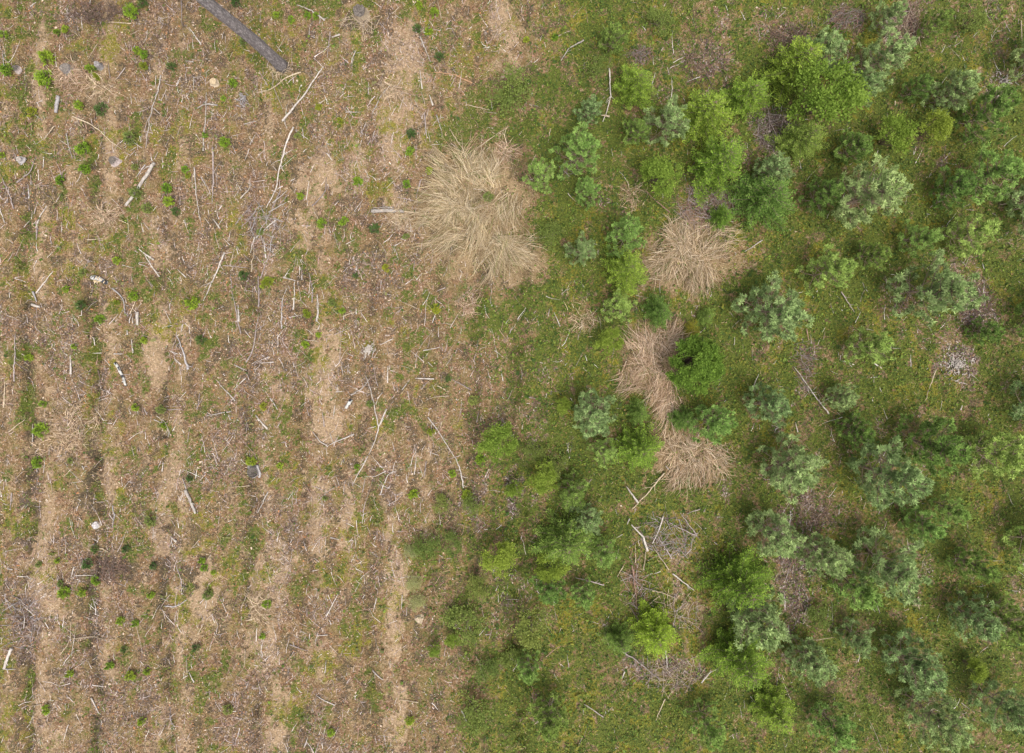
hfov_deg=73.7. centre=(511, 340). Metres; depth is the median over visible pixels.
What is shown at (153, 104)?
fallen branch
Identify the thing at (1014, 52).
young pine
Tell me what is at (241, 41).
pine seedling
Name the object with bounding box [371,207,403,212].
fallen log
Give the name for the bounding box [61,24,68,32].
pine seedling
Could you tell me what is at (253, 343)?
fallen branch
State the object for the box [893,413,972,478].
young pine
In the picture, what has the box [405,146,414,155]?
pine seedling
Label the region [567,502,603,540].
young pine
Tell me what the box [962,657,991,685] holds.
leafy bush
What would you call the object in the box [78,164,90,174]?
pine seedling
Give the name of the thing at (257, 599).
dry grass tuft
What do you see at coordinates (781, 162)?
young pine
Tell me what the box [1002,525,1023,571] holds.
young pine
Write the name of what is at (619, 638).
young spruce
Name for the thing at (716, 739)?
young pine
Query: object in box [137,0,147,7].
pine seedling
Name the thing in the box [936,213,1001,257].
young pine
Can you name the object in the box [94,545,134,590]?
brush pile
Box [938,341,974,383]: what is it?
brush pile
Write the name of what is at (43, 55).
pine seedling
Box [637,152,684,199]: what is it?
leafy bush
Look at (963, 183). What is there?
young pine
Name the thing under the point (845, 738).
young pine
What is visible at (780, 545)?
young pine
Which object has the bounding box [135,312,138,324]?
fallen log
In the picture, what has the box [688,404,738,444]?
young pine
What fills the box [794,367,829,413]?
fallen branch
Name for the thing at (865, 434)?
young pine
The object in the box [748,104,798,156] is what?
brush pile
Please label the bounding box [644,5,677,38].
shrub
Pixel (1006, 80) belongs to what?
brush pile
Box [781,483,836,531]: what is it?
brush pile
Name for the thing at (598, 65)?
shrub
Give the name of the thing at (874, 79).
young pine
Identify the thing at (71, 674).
pine seedling
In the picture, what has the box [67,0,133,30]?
brush pile
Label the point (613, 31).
young pine
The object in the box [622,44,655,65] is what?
brush pile
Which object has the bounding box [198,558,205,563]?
pine seedling
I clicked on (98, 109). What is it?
pine seedling
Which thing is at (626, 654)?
fallen branch
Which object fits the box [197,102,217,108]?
fallen branch
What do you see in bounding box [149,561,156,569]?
pine seedling
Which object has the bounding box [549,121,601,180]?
young pine
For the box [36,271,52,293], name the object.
fallen branch
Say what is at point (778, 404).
young pine
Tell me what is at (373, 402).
fallen branch
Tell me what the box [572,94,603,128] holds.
young pine
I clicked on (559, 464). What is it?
shrub
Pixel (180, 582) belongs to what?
fallen branch
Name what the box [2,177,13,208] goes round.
fallen branch
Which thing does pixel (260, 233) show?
pine seedling
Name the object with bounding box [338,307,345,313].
pine seedling
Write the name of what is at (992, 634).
young pine
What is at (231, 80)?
pine seedling
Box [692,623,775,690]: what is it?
young spruce
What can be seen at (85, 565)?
pine seedling
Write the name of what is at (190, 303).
pine seedling
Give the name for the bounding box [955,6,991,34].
shrub
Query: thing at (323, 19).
fallen branch
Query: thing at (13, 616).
brush pile
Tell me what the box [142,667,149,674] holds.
pine seedling
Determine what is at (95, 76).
pine seedling
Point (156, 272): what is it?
fallen branch
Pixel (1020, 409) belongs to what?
young pine
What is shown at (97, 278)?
birch log
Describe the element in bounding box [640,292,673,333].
young spruce
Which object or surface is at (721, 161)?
young spruce
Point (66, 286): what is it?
pine seedling
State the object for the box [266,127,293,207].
fallen branch
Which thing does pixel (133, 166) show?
pine seedling
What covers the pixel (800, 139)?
young spruce
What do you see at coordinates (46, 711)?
pine seedling
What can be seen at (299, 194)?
pine seedling
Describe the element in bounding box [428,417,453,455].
fallen branch
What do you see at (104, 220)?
dry grass tuft
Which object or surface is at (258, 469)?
fallen log
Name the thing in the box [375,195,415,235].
dry grass tuft
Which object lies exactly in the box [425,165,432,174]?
pine seedling
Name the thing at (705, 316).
young spruce
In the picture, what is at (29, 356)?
pine seedling
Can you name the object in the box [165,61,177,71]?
pine seedling
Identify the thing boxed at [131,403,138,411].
pine seedling
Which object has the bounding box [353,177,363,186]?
pine seedling
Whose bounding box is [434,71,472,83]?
fallen branch
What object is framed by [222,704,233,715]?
pine seedling
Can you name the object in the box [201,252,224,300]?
fallen branch
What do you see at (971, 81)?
young pine
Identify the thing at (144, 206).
pine seedling
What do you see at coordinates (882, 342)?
young pine
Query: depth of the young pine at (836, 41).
14.71 m
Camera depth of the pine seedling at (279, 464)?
15.70 m
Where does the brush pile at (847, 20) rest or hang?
on the ground at (154, 354)
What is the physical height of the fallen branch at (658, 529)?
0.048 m
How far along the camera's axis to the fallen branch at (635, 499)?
15.70 m
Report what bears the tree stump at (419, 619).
on the ground at (154, 354)
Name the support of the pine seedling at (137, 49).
on the ground at (154, 354)
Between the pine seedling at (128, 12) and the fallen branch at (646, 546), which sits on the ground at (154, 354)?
the pine seedling at (128, 12)
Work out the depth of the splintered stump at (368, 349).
15.75 m
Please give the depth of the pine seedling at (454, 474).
15.66 m
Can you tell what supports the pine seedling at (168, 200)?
on the ground at (154, 354)
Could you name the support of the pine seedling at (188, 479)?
on the ground at (154, 354)
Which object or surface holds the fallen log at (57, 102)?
on the ground at (154, 354)
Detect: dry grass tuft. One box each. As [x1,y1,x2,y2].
[30,399,108,466]
[42,52,93,100]
[76,61,123,110]
[85,191,122,235]
[233,587,274,634]
[262,47,295,82]
[372,72,405,107]
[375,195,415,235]
[449,286,487,317]
[486,125,524,168]
[564,296,601,336]
[615,178,652,213]
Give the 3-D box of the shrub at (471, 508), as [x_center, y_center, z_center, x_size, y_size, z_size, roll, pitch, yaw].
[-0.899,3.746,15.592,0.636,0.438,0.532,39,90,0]
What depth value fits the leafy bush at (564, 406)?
15.37 m
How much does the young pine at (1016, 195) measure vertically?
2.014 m
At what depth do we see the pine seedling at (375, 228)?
15.73 m
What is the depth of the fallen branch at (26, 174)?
15.76 m
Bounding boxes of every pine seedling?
[0,30,7,37]
[0,63,11,76]
[24,353,33,360]
[25,107,36,117]
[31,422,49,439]
[31,456,41,468]
[33,68,54,88]
[35,561,42,567]
[36,49,55,66]
[38,400,46,407]
[40,704,49,715]
[52,29,60,34]
[55,175,64,184]
[56,586,70,598]
[57,579,63,586]
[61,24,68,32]
[62,285,69,292]
[64,670,73,677]
[73,99,83,109]
[74,142,90,154]
[74,300,85,310]
[77,268,86,276]
[77,590,85,596]
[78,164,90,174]
[81,558,93,569]
[84,63,95,73]
[90,546,98,553]
[91,575,100,585]
[92,73,100,80]
[93,101,108,115]
[93,314,105,324]
[103,662,113,669]
[112,256,120,264]
[114,616,124,625]
[120,645,127,653]
[121,545,130,553]
[122,3,138,19]
[122,130,134,145]
[124,670,136,680]
[128,187,142,197]
[128,291,137,301]
[130,164,138,169]
[131,46,141,54]
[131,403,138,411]
[131,619,138,626]
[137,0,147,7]
[137,717,146,726]
[138,62,147,69]
[139,49,147,59]
[140,202,152,213]
[140,336,147,343]
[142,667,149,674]
[144,515,157,526]
[146,591,155,598]
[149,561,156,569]
[155,404,166,413]
[160,183,172,193]
[162,196,174,206]
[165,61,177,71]
[170,207,180,215]
[181,165,189,172]
[184,296,199,310]
[185,475,192,482]
[191,644,200,651]
[194,334,207,344]
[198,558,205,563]
[200,564,207,571]
[202,589,214,599]
[217,136,231,147]
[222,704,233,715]
[228,78,237,87]
[231,0,240,7]
[238,271,248,280]
[239,38,245,46]
[245,457,257,465]
[256,228,262,234]
[259,276,273,289]
[259,402,267,410]
[261,600,270,608]
[273,11,278,18]
[276,462,283,469]
[287,15,294,23]
[293,133,301,137]
[296,191,304,199]
[301,341,309,348]
[302,309,310,317]
[304,11,310,19]
[312,12,318,19]
[315,104,322,110]
[316,218,326,228]
[327,728,335,737]
[328,299,335,305]
[337,216,349,225]
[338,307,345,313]
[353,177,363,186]
[366,400,373,407]
[368,223,380,233]
[382,264,388,271]
[401,233,409,239]
[402,179,410,188]
[404,716,414,725]
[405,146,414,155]
[406,127,416,138]
[408,489,419,498]
[412,24,421,32]
[415,0,423,9]
[425,26,432,35]
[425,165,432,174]
[427,428,434,435]
[429,7,439,18]
[431,303,440,314]
[434,52,443,61]
[445,375,451,382]
[447,469,456,477]
[461,489,472,500]
[467,395,477,405]
[475,454,485,465]
[483,191,495,201]
[523,36,529,42]
[551,34,558,40]
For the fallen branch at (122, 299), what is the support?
on the ground at (154, 354)
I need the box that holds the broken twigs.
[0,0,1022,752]
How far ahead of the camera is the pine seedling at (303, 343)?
15.68 m
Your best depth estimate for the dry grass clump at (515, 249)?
15.67 m
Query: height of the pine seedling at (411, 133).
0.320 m
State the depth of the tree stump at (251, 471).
15.72 m
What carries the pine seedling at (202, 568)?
on the ground at (154, 354)
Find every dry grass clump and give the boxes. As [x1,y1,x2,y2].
[396,135,547,289]
[604,302,694,436]
[639,210,746,302]
[654,423,738,503]
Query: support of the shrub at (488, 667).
on the ground at (154, 354)
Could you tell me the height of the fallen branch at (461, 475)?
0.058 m
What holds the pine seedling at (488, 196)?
on the ground at (154, 354)
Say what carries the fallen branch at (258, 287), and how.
on the ground at (154, 354)
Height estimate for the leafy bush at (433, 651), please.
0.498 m
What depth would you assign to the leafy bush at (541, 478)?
15.05 m
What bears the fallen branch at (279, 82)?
on the ground at (154, 354)
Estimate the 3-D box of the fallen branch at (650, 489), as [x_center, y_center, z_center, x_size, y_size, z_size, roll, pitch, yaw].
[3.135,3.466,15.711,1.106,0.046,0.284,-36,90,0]
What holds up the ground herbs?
on the ground at (154, 354)
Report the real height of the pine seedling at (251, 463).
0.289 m
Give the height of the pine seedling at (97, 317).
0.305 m
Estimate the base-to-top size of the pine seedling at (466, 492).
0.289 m
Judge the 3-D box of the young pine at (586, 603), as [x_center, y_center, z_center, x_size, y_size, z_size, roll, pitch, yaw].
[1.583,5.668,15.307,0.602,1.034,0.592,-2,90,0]
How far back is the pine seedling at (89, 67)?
15.71 m
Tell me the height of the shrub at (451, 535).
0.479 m
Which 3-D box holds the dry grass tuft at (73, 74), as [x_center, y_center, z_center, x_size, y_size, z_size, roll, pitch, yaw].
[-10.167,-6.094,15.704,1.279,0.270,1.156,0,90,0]
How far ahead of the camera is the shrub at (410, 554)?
15.66 m
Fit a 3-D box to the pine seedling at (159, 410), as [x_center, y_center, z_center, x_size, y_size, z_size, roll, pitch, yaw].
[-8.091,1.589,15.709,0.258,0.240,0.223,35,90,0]
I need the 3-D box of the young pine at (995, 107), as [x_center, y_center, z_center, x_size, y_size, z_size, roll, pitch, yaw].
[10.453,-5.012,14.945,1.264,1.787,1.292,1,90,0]
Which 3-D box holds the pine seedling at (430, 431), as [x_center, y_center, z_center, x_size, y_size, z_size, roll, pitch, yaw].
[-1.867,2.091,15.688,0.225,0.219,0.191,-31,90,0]
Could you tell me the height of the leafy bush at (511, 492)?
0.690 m
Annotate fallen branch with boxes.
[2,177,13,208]
[2,382,4,407]
[13,334,16,380]
[16,157,36,182]
[33,206,46,227]
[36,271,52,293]
[72,116,120,153]
[72,634,110,642]
[111,288,128,313]
[145,75,161,147]
[145,255,159,276]
[176,336,191,369]
[176,565,185,595]
[192,167,199,217]
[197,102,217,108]
[199,92,206,150]
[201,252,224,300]
[212,147,224,202]
[231,280,243,333]
[244,314,258,362]
[256,72,300,94]
[257,276,260,302]
[261,191,280,223]
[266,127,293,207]
[281,288,286,328]
[282,66,323,127]
[292,281,298,309]
[298,5,325,20]
[309,274,312,301]
[316,294,320,323]
[328,432,353,445]
[353,456,367,482]
[365,376,378,426]
[368,409,386,454]
[419,36,430,61]
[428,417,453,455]
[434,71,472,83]
[455,457,466,487]
[561,39,583,60]
[603,68,613,120]
[625,652,658,678]
[626,486,637,502]
[631,524,648,551]
[631,565,642,606]
[632,473,664,508]
[644,189,669,212]
[652,516,663,545]
[656,516,696,535]
[657,535,671,558]
[672,573,693,589]
[701,669,715,682]
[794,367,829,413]
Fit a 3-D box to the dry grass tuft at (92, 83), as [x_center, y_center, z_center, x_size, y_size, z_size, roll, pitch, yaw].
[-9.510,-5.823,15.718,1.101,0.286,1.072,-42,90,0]
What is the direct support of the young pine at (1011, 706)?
on the ground at (154, 354)
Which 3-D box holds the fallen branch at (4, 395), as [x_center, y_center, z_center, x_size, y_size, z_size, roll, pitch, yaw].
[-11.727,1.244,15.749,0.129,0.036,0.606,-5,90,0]
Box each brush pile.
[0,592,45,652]
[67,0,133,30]
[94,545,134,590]
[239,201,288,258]
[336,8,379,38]
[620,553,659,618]
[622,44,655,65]
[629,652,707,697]
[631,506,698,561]
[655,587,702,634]
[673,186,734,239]
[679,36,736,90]
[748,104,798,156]
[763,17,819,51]
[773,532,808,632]
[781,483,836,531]
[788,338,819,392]
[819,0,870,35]
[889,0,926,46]
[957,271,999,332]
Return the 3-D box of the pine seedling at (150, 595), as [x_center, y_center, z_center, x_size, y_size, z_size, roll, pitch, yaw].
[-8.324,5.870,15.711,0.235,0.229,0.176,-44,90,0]
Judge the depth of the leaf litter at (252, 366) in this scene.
15.78 m
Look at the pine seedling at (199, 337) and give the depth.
15.67 m
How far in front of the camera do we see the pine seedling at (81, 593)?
15.74 m
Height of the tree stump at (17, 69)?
0.120 m
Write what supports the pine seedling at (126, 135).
on the ground at (154, 354)
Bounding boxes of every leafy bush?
[427,641,440,657]
[443,630,461,649]
[473,421,519,465]
[479,539,520,579]
[504,480,523,497]
[525,456,559,495]
[533,552,571,584]
[555,397,573,416]
[592,326,623,356]
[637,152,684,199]
[665,333,725,396]
[786,55,872,125]
[874,113,920,156]
[918,107,955,143]
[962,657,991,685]
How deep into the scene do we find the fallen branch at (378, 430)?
15.72 m
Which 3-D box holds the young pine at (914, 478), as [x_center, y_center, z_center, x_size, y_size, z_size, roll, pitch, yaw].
[8.054,2.808,14.583,1.386,2.393,1.696,15,90,0]
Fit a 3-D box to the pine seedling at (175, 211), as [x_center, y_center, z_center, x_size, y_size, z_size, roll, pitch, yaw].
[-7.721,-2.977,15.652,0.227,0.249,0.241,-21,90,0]
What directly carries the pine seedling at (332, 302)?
on the ground at (154, 354)
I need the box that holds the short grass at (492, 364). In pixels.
[0,0,1023,752]
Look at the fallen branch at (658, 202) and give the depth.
15.73 m
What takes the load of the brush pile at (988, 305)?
on the ground at (154, 354)
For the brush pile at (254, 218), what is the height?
0.243 m
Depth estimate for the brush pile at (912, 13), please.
15.72 m
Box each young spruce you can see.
[528,507,608,567]
[596,619,637,654]
[600,242,648,298]
[608,422,664,472]
[612,62,658,110]
[624,397,649,426]
[627,598,681,659]
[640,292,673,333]
[663,404,699,431]
[669,88,739,150]
[687,134,746,207]
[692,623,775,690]
[693,541,774,615]
[695,307,715,327]
[705,204,733,231]
[710,75,772,125]
[722,170,797,233]
[747,678,795,734]
[752,35,826,108]
[763,120,831,164]
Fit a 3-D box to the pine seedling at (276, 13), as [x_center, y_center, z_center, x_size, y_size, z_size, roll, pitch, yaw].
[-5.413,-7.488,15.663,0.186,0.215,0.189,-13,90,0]
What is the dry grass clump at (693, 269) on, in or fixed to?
on the ground at (154, 354)
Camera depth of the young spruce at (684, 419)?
15.44 m
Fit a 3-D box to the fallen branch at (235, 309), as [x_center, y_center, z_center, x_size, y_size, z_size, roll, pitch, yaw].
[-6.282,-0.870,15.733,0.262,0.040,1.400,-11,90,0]
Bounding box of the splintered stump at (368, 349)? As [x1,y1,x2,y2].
[361,341,375,359]
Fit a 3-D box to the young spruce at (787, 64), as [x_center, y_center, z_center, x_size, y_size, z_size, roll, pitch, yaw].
[6.333,-6.076,14.998,1.366,1.586,1.756,44,90,0]
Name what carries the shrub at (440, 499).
on the ground at (154, 354)
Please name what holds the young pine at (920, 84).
on the ground at (154, 354)
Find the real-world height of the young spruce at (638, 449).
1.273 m
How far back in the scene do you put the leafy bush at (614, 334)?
15.20 m
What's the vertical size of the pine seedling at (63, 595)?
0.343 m
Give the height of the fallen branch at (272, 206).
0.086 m
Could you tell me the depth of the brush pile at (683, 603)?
15.71 m
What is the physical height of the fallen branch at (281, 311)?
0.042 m
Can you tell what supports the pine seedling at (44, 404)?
on the ground at (154, 354)
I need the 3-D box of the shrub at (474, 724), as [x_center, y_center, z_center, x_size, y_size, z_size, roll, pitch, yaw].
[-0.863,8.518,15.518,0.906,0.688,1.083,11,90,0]
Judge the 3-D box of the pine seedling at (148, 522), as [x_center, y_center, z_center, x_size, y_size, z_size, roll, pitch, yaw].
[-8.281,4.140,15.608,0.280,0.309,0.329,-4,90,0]
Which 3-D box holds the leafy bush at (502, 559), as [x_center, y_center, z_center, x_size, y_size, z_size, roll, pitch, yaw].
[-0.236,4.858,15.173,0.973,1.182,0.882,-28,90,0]
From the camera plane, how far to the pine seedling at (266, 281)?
15.61 m
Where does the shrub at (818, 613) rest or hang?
on the ground at (154, 354)
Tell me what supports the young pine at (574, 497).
on the ground at (154, 354)
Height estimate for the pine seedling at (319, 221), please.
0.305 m
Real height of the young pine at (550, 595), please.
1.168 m
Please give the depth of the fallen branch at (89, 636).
15.80 m
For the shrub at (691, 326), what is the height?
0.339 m
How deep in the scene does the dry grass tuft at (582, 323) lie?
15.74 m
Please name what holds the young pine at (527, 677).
on the ground at (154, 354)
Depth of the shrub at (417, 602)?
15.67 m
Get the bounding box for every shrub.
[403,543,417,557]
[404,571,422,592]
[404,592,426,612]
[411,528,440,558]
[432,491,448,515]
[439,601,488,648]
[442,530,463,558]
[456,690,493,739]
[461,491,487,517]
[464,571,495,602]
[474,656,502,685]
[483,59,535,115]
[499,644,532,671]
[509,603,553,653]
[522,438,549,462]
[537,219,565,252]
[547,452,569,481]
[585,54,612,85]
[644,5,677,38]
[684,319,700,336]
[803,603,834,629]
[891,507,923,535]
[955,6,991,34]
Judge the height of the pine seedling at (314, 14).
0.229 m
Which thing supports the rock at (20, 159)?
on the ground at (154, 354)
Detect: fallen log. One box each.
[3,647,12,669]
[54,95,59,112]
[113,362,126,385]
[124,162,155,205]
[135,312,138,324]
[183,489,195,513]
[196,0,288,72]
[256,465,260,477]
[345,399,352,408]
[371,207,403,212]
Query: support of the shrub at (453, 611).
on the ground at (154, 354)
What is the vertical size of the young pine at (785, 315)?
2.128 m
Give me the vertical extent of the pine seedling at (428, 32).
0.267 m
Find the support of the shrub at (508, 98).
on the ground at (154, 354)
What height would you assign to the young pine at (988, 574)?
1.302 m
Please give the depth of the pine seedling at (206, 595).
15.72 m
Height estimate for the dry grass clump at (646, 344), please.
0.336 m
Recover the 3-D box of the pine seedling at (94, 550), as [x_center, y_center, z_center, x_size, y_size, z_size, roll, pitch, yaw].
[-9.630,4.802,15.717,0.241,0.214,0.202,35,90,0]
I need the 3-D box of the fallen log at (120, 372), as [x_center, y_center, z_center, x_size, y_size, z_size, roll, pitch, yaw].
[-9.025,0.772,15.743,0.108,0.097,0.603,-21,90,0]
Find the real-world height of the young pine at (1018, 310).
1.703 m
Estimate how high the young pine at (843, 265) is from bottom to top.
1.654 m
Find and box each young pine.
[517,648,542,685]
[521,157,556,193]
[526,690,568,741]
[528,570,567,605]
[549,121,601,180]
[555,468,588,511]
[563,231,595,266]
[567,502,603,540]
[569,577,594,610]
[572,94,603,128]
[572,388,616,438]
[574,175,602,210]
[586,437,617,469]
[586,537,620,569]
[598,21,631,56]
[600,287,636,322]
[605,212,646,258]
[622,118,651,145]
[643,94,690,147]
[683,697,726,751]
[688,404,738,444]
[726,582,790,652]
[730,270,814,342]
[742,381,791,427]
[745,509,806,558]
[752,151,795,185]
[755,431,828,504]
[784,634,838,688]
[793,532,855,580]
[795,244,857,296]
[797,175,846,216]
[802,25,849,82]
[806,700,858,752]
[822,383,859,411]
[827,556,883,611]
[831,153,913,229]
[834,128,873,164]
[834,616,876,659]
[835,409,876,450]
[843,26,917,96]
[843,326,896,364]
[843,526,933,607]
[846,435,934,510]
[850,239,893,270]
[857,66,886,106]
[868,0,909,35]
[880,627,948,701]
[885,246,988,326]
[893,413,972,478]
[893,681,975,752]
[896,219,944,258]
[897,505,950,542]
[898,73,935,102]
[917,8,954,44]
[920,68,981,115]
[928,492,972,526]
[929,165,978,214]
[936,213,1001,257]
[944,546,1001,584]
[945,590,1007,642]
[953,82,1023,145]
[953,144,1023,204]
[957,430,1023,482]
[965,316,1005,345]
[967,677,1023,734]
[977,591,1023,650]
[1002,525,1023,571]
[1004,184,1023,236]
[1008,40,1023,81]
[1008,379,1023,426]
[1013,302,1023,337]
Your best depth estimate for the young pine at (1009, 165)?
14.73 m
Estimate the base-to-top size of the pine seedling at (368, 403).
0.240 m
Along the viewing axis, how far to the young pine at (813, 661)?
14.96 m
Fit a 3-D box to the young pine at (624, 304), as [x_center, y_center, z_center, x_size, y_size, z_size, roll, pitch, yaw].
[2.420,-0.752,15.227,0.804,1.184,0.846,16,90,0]
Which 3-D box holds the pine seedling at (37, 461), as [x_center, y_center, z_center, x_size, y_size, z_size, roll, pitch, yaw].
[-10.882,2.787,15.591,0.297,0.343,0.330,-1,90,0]
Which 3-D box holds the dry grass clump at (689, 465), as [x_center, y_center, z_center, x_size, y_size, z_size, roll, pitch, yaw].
[4.218,2.808,15.685,2.143,0.303,1.968,0,90,0]
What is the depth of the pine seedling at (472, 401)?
15.74 m
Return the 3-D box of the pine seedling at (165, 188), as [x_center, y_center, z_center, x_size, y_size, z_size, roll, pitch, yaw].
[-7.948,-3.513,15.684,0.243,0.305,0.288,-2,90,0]
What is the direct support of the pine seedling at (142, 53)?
on the ground at (154, 354)
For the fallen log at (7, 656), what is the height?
0.085 m
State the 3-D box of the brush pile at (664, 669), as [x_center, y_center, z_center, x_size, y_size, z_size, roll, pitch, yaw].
[3.602,7.705,15.735,1.836,0.164,1.245,0,90,0]
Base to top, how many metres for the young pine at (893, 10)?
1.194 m
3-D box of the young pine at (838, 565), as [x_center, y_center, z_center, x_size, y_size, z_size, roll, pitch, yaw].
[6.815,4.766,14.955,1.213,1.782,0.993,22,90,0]
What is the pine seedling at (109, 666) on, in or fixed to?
on the ground at (154, 354)
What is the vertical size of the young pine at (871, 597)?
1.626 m
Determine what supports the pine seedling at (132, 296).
on the ground at (154, 354)
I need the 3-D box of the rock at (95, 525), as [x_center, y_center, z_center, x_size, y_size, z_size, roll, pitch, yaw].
[-9.592,4.257,15.803,0.271,0.140,0.284,-37,90,0]
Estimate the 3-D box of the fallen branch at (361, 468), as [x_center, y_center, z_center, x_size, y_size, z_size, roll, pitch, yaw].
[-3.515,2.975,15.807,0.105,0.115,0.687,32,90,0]
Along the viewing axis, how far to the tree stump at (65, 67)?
15.60 m
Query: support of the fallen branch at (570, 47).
on the ground at (154, 354)
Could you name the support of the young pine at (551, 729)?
on the ground at (154, 354)
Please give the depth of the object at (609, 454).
15.11 m
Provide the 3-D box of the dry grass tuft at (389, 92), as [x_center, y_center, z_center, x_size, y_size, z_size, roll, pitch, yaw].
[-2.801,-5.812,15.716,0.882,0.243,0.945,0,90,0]
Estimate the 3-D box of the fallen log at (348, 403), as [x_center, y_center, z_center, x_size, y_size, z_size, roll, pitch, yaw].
[-3.759,1.454,15.714,0.090,0.110,0.249,32,90,0]
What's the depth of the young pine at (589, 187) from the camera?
15.12 m
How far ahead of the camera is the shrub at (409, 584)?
15.66 m
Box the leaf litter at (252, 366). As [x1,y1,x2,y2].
[0,0,1023,752]
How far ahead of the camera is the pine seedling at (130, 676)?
15.69 m
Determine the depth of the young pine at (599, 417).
14.73 m
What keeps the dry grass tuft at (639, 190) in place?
on the ground at (154, 354)
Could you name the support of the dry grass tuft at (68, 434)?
on the ground at (154, 354)
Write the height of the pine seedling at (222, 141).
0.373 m
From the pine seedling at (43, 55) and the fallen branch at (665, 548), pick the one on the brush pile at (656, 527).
the fallen branch at (665, 548)
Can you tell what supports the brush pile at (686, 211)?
on the ground at (154, 354)
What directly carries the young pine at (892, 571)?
on the ground at (154, 354)
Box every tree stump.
[11,65,21,73]
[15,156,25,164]
[59,63,73,75]
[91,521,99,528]
[94,61,103,70]
[108,156,121,166]
[209,78,218,86]
[247,465,258,477]
[353,4,371,24]
[415,614,423,623]
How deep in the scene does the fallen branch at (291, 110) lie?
15.76 m
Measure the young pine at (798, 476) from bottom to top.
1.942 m
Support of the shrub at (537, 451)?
on the ground at (154, 354)
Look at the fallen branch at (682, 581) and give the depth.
15.70 m
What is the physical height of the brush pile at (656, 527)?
0.152 m
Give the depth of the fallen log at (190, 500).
15.70 m
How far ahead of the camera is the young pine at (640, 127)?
15.17 m
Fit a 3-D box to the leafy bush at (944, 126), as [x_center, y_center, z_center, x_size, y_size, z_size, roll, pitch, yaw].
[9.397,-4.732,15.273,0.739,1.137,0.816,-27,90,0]
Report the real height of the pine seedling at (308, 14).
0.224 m
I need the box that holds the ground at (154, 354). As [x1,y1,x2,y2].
[0,0,1023,752]
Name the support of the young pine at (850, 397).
on the ground at (154, 354)
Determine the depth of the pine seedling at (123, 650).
15.75 m
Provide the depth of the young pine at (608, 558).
15.06 m
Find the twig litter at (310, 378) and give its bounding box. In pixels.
[0,0,1023,752]
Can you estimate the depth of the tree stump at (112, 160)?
15.70 m
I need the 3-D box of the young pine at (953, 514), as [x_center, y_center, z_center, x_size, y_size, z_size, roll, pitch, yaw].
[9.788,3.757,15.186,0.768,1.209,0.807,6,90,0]
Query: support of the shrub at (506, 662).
on the ground at (154, 354)
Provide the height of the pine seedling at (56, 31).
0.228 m
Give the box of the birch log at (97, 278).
[90,275,112,284]
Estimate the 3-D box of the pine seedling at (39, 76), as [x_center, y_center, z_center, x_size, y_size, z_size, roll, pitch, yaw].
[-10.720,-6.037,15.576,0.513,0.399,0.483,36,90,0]
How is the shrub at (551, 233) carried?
on the ground at (154, 354)
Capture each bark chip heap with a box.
[234,92,249,106]
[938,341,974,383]
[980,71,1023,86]
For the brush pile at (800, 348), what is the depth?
15.76 m
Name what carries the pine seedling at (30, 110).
on the ground at (154, 354)
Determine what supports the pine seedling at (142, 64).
on the ground at (154, 354)
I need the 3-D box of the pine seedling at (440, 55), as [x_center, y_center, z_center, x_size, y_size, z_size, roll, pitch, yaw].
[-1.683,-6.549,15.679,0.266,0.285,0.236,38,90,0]
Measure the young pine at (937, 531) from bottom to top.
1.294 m
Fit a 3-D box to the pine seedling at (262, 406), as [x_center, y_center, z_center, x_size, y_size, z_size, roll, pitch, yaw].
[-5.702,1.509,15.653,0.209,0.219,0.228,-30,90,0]
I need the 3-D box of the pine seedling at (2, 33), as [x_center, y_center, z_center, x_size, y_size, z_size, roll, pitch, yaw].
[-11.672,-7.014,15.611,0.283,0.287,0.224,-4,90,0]
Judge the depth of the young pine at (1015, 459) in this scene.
14.77 m
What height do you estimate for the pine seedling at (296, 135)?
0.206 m
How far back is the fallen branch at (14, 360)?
15.78 m
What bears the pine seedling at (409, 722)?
on the ground at (154, 354)
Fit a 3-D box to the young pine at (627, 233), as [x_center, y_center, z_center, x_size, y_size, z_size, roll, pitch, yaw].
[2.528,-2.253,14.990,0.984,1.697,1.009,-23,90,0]
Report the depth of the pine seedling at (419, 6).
15.69 m
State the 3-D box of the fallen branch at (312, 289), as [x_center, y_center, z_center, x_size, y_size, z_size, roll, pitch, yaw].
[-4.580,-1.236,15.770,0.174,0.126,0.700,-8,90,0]
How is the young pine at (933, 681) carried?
on the ground at (154, 354)
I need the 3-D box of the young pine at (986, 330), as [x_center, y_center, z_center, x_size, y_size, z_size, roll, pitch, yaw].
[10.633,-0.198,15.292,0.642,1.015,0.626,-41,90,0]
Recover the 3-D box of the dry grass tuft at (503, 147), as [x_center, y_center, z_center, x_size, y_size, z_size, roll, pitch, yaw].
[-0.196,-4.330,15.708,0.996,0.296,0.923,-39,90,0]
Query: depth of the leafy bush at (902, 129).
14.97 m
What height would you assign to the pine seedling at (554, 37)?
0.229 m
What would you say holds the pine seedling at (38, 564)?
on the ground at (154, 354)
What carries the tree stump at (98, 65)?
on the ground at (154, 354)
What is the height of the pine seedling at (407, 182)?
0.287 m
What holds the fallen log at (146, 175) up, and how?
on the ground at (154, 354)
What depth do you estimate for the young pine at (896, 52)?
14.84 m
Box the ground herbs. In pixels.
[0,0,1023,752]
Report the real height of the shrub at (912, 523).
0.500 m
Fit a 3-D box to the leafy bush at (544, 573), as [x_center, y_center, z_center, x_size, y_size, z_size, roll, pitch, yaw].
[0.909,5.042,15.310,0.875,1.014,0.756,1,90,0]
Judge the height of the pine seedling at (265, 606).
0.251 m
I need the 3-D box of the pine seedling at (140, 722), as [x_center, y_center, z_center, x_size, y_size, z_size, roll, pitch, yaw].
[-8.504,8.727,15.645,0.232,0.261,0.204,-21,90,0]

